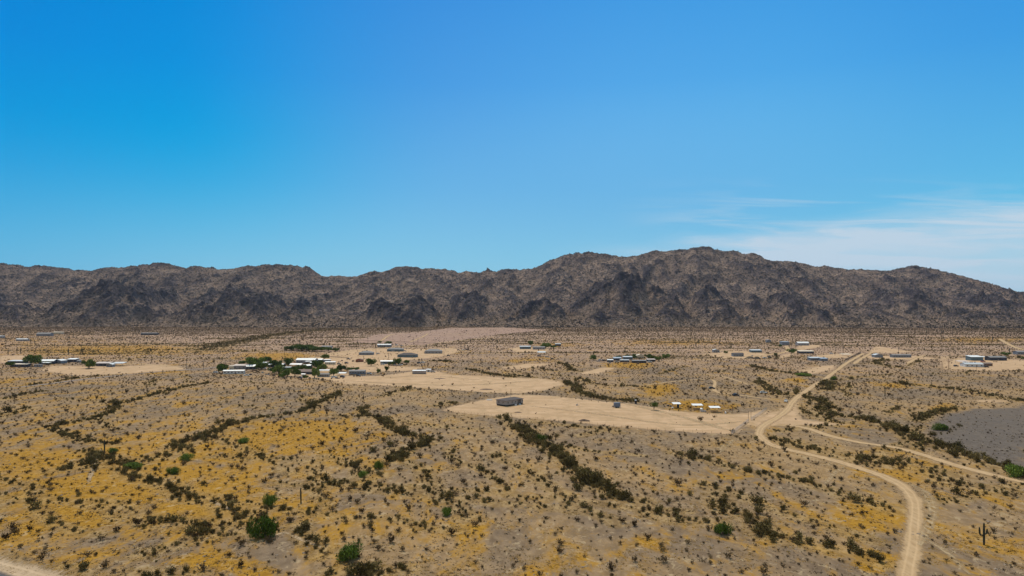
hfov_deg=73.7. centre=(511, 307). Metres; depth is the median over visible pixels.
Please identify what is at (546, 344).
shade tree
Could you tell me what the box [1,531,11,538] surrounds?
creosote bush
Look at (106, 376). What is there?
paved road
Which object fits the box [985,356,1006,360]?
barn
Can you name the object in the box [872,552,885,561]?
wash shrub
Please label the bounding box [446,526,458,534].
creosote bush
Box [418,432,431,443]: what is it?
wash shrub
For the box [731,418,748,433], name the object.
pipe fence
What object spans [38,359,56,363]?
farmhouse
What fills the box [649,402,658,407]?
lone tree
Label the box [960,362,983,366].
farmhouse
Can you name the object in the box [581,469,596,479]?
wash shrub
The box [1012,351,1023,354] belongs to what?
house
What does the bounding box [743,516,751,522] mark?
wash shrub
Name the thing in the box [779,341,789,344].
box building
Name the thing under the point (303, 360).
ranch house
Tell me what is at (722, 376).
dirt track
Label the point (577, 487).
wash shrub
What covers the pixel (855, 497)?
wash shrub
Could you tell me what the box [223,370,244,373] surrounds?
mobile home
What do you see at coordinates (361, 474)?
palo verde bush
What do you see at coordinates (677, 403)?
shade shelter
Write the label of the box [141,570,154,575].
wash shrub
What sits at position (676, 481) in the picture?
creosote bush
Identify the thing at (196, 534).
creosote bush
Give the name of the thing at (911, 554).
dirt road
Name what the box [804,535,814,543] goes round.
wash shrub
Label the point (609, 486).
wash shrub
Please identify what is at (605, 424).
wire fence
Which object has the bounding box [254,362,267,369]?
shade tree
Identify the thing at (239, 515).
wash shrub
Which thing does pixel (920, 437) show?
wash shrub
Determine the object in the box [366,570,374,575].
wash shrub
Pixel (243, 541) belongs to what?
creosote bush
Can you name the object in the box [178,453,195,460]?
palo verde bush
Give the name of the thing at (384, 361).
mobile home
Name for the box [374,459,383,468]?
palo verde bush
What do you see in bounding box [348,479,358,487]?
wash shrub
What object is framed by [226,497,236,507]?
wash shrub
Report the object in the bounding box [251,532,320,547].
sandy channel
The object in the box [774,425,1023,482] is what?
dirt track
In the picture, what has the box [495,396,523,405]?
manufactured home
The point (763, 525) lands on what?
wash shrub
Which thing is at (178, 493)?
wash shrub
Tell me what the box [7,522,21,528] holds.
creosote bush
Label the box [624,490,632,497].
wash shrub
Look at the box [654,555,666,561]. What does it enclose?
creosote bush
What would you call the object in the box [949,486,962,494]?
wash shrub
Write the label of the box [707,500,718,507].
wash shrub
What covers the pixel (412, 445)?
wash shrub
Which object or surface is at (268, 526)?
palo verde bush
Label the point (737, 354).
navy house
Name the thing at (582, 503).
wash shrub
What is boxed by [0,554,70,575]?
road shoulder
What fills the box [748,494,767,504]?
wash shrub
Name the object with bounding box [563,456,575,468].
wash shrub
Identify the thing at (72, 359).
farm shed
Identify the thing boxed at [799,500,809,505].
creosote bush
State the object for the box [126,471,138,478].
wash shrub
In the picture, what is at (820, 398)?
wash shrub
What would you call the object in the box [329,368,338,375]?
shade tree
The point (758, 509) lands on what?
wash shrub
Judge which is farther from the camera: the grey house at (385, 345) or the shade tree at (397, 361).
the grey house at (385, 345)
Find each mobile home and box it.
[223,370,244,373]
[325,361,335,364]
[349,370,365,374]
[380,360,394,363]
[890,354,910,357]
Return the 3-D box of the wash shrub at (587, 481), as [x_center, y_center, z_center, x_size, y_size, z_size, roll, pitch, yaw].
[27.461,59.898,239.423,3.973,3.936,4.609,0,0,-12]
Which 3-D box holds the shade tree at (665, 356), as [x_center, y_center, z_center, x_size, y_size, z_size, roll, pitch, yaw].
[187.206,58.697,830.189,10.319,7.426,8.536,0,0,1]
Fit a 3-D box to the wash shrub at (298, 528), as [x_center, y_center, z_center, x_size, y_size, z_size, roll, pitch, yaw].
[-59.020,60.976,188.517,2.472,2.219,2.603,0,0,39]
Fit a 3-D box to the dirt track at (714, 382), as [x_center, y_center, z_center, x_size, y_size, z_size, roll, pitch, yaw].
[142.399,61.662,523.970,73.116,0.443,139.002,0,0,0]
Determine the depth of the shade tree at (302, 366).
681.71 m
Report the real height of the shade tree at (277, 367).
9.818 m
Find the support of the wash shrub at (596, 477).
on the ground at (558, 403)
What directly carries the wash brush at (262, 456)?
on the ground at (558, 403)
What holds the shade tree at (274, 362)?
on the ground at (558, 403)
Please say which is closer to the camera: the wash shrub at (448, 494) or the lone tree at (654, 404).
the wash shrub at (448, 494)
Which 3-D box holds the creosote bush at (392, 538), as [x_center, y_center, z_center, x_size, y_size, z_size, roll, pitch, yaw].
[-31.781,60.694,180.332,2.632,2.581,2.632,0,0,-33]
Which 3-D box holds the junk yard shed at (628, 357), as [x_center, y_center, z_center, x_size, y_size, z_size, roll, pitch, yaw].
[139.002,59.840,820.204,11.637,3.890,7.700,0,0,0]
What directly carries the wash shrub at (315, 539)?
on the sandy channel at (298, 538)
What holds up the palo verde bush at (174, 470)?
on the ground at (558, 403)
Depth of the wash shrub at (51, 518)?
198.11 m
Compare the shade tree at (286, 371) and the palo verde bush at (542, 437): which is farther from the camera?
the shade tree at (286, 371)
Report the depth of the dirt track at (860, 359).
854.43 m
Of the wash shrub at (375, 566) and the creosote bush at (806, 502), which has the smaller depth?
the wash shrub at (375, 566)
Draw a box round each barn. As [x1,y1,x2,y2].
[96,362,114,365]
[795,342,808,345]
[965,355,982,360]
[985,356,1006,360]
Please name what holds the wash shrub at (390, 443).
on the ground at (558, 403)
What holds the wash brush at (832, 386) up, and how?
on the ground at (558, 403)
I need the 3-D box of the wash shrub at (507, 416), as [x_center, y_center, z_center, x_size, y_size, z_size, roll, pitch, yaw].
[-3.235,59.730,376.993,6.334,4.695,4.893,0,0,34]
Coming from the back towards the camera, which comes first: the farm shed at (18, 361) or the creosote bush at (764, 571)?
the farm shed at (18, 361)
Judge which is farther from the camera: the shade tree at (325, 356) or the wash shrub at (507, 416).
the shade tree at (325, 356)
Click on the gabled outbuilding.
(60, 361)
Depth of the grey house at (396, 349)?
970.70 m
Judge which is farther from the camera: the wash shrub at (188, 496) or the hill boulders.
the hill boulders
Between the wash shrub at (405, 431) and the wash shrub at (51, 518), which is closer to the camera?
the wash shrub at (51, 518)
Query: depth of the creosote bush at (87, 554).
170.73 m
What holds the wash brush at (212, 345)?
on the ground at (558, 403)
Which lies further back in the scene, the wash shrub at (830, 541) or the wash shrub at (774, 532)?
the wash shrub at (774, 532)
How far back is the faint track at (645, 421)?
375.37 m
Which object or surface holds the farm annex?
on the ground at (558, 403)
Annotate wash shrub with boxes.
[1,405,14,411]
[27,500,42,509]
[45,514,56,522]
[74,560,89,570]
[78,561,91,569]
[91,463,98,469]
[110,398,120,405]
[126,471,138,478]
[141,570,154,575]
[164,564,175,573]
[166,513,180,520]
[172,489,183,496]
[182,523,197,533]
[185,492,192,499]
[192,492,199,499]
[195,525,206,534]
[226,491,235,499]
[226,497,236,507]
[235,512,244,519]
[240,507,250,515]
[279,503,286,509]
[294,525,302,531]
[299,519,311,529]
[306,401,315,407]
[310,532,322,544]
[319,471,330,481]
[322,535,329,543]
[326,566,333,574]
[330,477,337,484]
[344,566,353,575]
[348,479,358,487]
[348,556,371,575]
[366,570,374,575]
[367,512,375,518]
[368,559,381,572]
[369,445,376,451]
[382,454,391,461]
[383,485,390,491]
[385,439,395,445]
[401,426,410,434]
[407,441,418,449]
[415,439,427,445]
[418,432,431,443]
[419,518,428,525]
[442,487,454,497]
[475,463,483,470]
[502,412,512,419]
[523,430,535,439]
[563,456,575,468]
[569,475,577,482]
[572,483,583,490]
[573,466,582,475]
[575,465,590,480]
[579,501,587,507]
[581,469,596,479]
[583,470,602,481]
[585,474,595,483]
[593,469,604,476]
[599,480,617,492]
[605,491,614,497]
[616,489,629,496]
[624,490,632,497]
[652,507,661,513]
[655,503,664,511]
[689,448,699,454]
[704,454,712,459]
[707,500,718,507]
[717,497,729,503]
[719,504,727,512]
[731,504,739,513]
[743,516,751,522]
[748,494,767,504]
[750,523,765,535]
[753,503,764,513]
[755,520,771,530]
[759,522,772,531]
[763,517,772,522]
[768,536,778,541]
[769,530,778,537]
[793,530,803,541]
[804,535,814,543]
[817,395,828,401]
[822,536,837,545]
[822,539,829,546]
[844,536,854,549]
[847,493,864,501]
[851,546,862,554]
[855,452,867,459]
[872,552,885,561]
[889,422,899,428]
[895,456,903,461]
[900,424,909,432]
[916,432,926,440]
[949,438,968,449]
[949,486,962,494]
[950,449,962,456]
[970,453,981,461]
[982,454,994,462]
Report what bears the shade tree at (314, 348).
on the ground at (558, 403)
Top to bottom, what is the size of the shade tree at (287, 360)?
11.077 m
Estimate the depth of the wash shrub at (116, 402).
427.62 m
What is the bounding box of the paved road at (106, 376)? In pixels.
[3,365,232,388]
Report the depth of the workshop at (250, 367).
695.75 m
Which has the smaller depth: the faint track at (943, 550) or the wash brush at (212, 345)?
the faint track at (943, 550)
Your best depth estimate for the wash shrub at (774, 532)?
184.28 m
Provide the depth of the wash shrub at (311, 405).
424.69 m
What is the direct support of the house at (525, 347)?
on the ground at (558, 403)
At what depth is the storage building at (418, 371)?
645.99 m
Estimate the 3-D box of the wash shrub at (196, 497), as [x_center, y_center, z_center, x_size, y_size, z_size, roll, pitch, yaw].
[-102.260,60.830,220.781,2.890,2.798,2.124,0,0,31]
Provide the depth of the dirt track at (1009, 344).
1159.13 m
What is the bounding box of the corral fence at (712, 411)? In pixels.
[683,406,732,413]
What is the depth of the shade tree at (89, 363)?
700.90 m
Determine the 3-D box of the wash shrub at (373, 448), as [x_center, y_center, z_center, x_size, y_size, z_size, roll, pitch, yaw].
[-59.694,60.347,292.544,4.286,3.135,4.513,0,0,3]
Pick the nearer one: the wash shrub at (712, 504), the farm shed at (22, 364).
the wash shrub at (712, 504)
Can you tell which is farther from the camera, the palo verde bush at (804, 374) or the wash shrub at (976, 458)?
the palo verde bush at (804, 374)
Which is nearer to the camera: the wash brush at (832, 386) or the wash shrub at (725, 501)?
the wash shrub at (725, 501)
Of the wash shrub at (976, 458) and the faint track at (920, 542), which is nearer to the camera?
the faint track at (920, 542)
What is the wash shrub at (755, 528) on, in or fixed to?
on the ground at (558, 403)
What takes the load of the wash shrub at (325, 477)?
on the ground at (558, 403)
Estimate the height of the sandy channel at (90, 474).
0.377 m
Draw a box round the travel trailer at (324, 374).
[317,373,329,376]
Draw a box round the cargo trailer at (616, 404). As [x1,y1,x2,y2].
[612,402,620,407]
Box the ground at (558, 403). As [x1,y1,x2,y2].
[0,327,1023,575]
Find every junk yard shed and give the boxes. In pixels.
[623,356,632,359]
[632,360,645,362]
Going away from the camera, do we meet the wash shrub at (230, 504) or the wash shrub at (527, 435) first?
the wash shrub at (230, 504)
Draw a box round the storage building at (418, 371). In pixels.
[412,370,425,373]
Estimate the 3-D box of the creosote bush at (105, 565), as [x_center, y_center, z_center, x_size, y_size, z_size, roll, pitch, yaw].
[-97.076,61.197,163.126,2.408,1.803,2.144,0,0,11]
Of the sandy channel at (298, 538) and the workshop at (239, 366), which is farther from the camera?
the workshop at (239, 366)
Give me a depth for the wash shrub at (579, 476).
241.01 m
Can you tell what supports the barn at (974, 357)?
on the ground at (558, 403)
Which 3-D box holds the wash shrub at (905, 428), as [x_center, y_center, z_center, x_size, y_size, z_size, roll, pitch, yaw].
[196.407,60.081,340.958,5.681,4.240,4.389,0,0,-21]
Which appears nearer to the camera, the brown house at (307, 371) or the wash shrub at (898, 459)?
the wash shrub at (898, 459)
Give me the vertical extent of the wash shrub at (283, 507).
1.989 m
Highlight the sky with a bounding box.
[0,0,1023,291]
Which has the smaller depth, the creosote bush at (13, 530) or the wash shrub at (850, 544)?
the wash shrub at (850, 544)
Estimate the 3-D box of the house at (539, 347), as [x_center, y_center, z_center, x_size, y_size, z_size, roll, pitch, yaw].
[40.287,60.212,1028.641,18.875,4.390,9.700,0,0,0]
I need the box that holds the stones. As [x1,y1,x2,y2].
[1,396,1023,575]
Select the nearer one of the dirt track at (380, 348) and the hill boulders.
the dirt track at (380, 348)
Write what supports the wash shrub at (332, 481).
on the ground at (558, 403)
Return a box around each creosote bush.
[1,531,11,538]
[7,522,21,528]
[10,526,21,534]
[82,550,91,556]
[99,560,109,567]
[130,516,143,524]
[190,531,199,537]
[197,561,209,571]
[238,538,245,545]
[256,510,267,517]
[263,534,274,541]
[386,533,394,542]
[405,501,412,509]
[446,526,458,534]
[606,560,615,569]
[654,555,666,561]
[674,478,681,484]
[759,565,767,573]
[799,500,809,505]
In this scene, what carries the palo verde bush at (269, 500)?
on the ground at (558, 403)
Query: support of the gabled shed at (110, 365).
on the ground at (558, 403)
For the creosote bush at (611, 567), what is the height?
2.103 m
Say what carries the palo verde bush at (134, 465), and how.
on the ground at (558, 403)
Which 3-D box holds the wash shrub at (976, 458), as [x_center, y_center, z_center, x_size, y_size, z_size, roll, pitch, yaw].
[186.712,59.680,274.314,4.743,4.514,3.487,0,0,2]
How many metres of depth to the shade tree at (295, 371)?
621.96 m
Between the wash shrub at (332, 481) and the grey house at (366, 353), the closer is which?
the wash shrub at (332, 481)
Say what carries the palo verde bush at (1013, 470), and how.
on the ground at (558, 403)
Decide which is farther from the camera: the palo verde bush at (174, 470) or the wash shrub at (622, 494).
the palo verde bush at (174, 470)
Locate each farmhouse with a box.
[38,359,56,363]
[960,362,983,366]
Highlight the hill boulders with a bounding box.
[0,246,1020,326]
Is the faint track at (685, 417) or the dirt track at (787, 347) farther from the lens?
the dirt track at (787, 347)
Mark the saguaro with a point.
(983, 534)
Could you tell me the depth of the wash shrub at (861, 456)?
278.01 m
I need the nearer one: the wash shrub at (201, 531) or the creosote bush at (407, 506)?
the wash shrub at (201, 531)
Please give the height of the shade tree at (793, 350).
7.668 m
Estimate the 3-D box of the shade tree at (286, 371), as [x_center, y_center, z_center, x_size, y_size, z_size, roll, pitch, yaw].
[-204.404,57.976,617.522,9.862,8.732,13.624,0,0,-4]
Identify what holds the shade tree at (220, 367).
on the ground at (558, 403)
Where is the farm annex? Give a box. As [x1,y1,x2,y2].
[980,362,992,365]
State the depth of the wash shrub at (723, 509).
205.88 m
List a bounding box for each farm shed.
[7,360,27,362]
[11,363,30,366]
[67,358,78,361]
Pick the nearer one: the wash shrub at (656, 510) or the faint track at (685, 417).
the wash shrub at (656, 510)
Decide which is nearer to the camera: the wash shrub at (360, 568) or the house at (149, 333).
the wash shrub at (360, 568)
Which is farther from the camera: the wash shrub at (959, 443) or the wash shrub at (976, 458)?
the wash shrub at (959, 443)
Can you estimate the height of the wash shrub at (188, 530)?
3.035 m
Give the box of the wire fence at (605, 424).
[447,411,724,433]
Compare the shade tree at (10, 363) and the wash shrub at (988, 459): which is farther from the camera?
the shade tree at (10, 363)
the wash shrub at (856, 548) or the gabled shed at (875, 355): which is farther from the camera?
the gabled shed at (875, 355)
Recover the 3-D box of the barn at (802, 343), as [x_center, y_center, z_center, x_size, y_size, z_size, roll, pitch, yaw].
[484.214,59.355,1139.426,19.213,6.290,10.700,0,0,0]
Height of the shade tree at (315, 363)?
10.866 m
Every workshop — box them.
[233,364,247,368]
[246,365,255,368]
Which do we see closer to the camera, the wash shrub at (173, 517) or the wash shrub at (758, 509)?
the wash shrub at (173, 517)
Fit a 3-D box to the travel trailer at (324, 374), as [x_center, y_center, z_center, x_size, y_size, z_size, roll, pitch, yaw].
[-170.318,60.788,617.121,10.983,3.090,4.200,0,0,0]
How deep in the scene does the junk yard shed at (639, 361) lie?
767.30 m
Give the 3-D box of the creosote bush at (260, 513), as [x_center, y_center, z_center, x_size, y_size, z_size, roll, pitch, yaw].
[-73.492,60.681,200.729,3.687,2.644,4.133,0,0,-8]
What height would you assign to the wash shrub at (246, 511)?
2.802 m
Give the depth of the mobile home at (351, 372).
640.39 m
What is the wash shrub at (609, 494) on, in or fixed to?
on the ground at (558, 403)
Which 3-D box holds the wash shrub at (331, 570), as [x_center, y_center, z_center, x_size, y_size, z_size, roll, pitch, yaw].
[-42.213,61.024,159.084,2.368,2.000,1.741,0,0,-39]
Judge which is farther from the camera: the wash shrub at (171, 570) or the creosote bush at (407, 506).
the creosote bush at (407, 506)
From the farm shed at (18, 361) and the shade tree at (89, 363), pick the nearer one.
the shade tree at (89, 363)
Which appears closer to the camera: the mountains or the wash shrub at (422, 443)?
the wash shrub at (422, 443)
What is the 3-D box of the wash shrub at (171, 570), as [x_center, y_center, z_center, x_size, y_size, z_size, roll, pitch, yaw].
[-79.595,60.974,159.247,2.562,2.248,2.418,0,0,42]
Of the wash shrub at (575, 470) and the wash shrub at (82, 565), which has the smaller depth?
the wash shrub at (82, 565)
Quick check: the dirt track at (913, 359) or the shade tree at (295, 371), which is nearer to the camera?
the shade tree at (295, 371)
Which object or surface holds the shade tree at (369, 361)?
on the ground at (558, 403)
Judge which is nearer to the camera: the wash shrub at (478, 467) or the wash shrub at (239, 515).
the wash shrub at (239, 515)
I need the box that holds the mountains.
[0,246,1023,327]
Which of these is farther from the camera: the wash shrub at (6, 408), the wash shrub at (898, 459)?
the wash shrub at (6, 408)
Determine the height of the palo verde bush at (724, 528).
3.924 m
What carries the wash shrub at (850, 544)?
on the ground at (558, 403)
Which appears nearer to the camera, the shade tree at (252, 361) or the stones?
the stones
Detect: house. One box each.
[36,332,53,335]
[141,333,158,334]
[296,358,317,362]
[299,369,311,373]
[359,351,373,354]
[377,344,391,346]
[387,348,403,351]
[397,353,417,356]
[425,349,441,353]
[520,346,530,348]
[532,346,544,348]
[731,353,743,356]
[749,349,761,352]
[797,350,813,353]
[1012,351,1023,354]
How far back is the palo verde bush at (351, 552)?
166.98 m
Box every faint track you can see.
[541,407,741,425]
[627,404,729,429]
[908,482,936,544]
[922,537,969,573]
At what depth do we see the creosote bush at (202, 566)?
161.26 m
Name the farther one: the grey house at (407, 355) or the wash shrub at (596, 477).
the grey house at (407, 355)
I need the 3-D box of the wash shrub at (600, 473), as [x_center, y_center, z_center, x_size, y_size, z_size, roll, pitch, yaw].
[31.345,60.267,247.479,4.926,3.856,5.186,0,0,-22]
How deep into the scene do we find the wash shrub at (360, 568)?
157.39 m
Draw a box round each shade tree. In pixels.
[5,361,15,366]
[22,354,42,365]
[81,359,96,367]
[216,364,228,371]
[245,357,265,364]
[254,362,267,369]
[261,356,271,361]
[270,359,281,365]
[272,364,283,373]
[280,368,291,376]
[283,345,294,349]
[283,357,293,364]
[291,368,300,374]
[296,364,307,368]
[297,344,311,350]
[308,346,321,350]
[311,360,323,367]
[311,367,319,377]
[317,364,326,369]
[320,354,329,357]
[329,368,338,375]
[336,364,348,370]
[365,358,376,364]
[393,358,401,363]
[540,342,550,348]
[662,354,669,358]
[786,348,797,353]
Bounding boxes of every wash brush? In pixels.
[0,358,1023,419]
[0,414,1023,575]
[1,327,1023,358]
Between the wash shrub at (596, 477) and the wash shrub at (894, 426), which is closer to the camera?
the wash shrub at (596, 477)
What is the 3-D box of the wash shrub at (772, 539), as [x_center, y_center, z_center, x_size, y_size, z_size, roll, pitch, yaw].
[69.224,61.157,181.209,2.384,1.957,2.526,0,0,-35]
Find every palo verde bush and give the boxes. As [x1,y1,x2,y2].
[107,447,117,452]
[123,461,143,469]
[165,466,181,474]
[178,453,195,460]
[238,437,249,442]
[246,511,278,538]
[262,493,277,505]
[335,539,364,561]
[358,470,367,477]
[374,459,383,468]
[441,506,450,516]
[536,434,547,439]
[713,521,733,534]
[795,373,811,375]
[931,422,948,429]
[1004,462,1023,477]
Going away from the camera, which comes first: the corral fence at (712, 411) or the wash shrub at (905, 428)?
the wash shrub at (905, 428)
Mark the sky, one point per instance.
(347, 138)
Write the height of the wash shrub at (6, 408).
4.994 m
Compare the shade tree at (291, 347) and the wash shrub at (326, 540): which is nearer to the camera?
the wash shrub at (326, 540)
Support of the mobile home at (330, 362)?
on the ground at (558, 403)
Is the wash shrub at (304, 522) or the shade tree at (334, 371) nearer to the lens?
the wash shrub at (304, 522)
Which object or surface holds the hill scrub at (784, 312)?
on the mountains
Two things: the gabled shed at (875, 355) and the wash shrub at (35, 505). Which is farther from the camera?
the gabled shed at (875, 355)
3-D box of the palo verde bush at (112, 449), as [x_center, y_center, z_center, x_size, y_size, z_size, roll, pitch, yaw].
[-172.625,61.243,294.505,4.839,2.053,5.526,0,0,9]
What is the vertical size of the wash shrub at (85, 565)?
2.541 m
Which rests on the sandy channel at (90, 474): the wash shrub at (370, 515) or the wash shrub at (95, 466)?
the wash shrub at (95, 466)
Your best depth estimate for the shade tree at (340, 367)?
674.91 m
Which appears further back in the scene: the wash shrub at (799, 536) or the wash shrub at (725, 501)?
the wash shrub at (725, 501)
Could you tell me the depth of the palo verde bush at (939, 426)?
344.80 m
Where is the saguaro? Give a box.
[979,523,987,544]
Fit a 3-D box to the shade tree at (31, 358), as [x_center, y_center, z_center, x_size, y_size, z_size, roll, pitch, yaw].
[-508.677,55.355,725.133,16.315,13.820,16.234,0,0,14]
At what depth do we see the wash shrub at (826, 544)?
177.11 m
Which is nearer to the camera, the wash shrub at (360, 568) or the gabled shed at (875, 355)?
the wash shrub at (360, 568)
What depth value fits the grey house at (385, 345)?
1099.48 m
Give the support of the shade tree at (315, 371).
on the ground at (558, 403)
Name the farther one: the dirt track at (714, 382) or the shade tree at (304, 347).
the shade tree at (304, 347)
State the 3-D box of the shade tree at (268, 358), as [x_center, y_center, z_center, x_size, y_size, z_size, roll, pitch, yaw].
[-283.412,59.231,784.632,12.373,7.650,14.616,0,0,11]
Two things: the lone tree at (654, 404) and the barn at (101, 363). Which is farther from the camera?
the barn at (101, 363)
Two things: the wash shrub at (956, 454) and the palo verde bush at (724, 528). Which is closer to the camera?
the palo verde bush at (724, 528)
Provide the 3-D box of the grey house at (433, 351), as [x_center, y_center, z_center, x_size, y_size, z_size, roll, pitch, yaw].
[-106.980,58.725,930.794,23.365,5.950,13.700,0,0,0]
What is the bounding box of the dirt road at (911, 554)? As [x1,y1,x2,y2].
[754,353,927,575]
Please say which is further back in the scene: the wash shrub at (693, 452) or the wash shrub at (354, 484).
the wash shrub at (693, 452)
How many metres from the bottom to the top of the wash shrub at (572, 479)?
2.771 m
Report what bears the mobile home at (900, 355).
on the ground at (558, 403)
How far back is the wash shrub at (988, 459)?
272.42 m
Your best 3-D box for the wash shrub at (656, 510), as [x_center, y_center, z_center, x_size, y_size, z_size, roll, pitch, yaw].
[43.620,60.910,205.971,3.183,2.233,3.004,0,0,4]
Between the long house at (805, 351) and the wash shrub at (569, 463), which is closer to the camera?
the wash shrub at (569, 463)
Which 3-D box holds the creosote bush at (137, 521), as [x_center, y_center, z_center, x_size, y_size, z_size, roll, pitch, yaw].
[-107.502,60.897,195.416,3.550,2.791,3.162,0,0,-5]
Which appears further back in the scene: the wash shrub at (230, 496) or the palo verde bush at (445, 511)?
the wash shrub at (230, 496)
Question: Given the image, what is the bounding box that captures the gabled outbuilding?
[57,359,66,363]
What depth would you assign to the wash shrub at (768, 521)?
196.77 m
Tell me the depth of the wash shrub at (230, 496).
221.10 m
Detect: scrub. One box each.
[0,246,1023,327]
[0,286,1023,359]
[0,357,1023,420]
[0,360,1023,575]
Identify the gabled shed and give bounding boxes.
[106,363,114,366]
[871,353,882,357]
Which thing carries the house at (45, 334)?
on the ground at (558, 403)
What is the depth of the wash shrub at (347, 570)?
157.98 m
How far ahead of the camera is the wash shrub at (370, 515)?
200.42 m
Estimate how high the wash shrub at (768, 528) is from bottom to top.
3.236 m
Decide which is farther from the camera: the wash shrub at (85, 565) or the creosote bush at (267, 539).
the creosote bush at (267, 539)
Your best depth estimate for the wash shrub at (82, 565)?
161.71 m
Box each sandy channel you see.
[88,449,101,483]
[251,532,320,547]
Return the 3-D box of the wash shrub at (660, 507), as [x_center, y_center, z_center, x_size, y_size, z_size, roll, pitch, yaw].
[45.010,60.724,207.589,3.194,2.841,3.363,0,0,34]
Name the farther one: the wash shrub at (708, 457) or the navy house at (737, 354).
the navy house at (737, 354)
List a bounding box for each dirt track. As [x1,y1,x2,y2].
[310,338,485,357]
[647,379,773,399]
[668,374,748,384]
[742,346,789,356]
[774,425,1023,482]
[853,352,873,363]
[907,355,925,362]
[998,339,1023,349]
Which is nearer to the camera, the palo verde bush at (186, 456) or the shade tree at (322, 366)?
the palo verde bush at (186, 456)
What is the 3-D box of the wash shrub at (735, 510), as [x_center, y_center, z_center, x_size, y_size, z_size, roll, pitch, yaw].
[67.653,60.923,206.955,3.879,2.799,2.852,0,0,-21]
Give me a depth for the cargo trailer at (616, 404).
424.63 m
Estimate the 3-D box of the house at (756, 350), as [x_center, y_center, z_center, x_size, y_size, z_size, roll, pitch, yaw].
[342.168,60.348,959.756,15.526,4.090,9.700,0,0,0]
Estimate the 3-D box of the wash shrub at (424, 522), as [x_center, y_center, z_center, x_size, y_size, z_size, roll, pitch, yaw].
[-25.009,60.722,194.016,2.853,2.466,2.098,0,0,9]
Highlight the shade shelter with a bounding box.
[672,402,680,407]
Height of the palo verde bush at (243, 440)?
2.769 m
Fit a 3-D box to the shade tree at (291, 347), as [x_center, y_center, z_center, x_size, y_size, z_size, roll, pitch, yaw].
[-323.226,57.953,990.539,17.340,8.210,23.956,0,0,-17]
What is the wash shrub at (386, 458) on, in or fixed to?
on the ground at (558, 403)

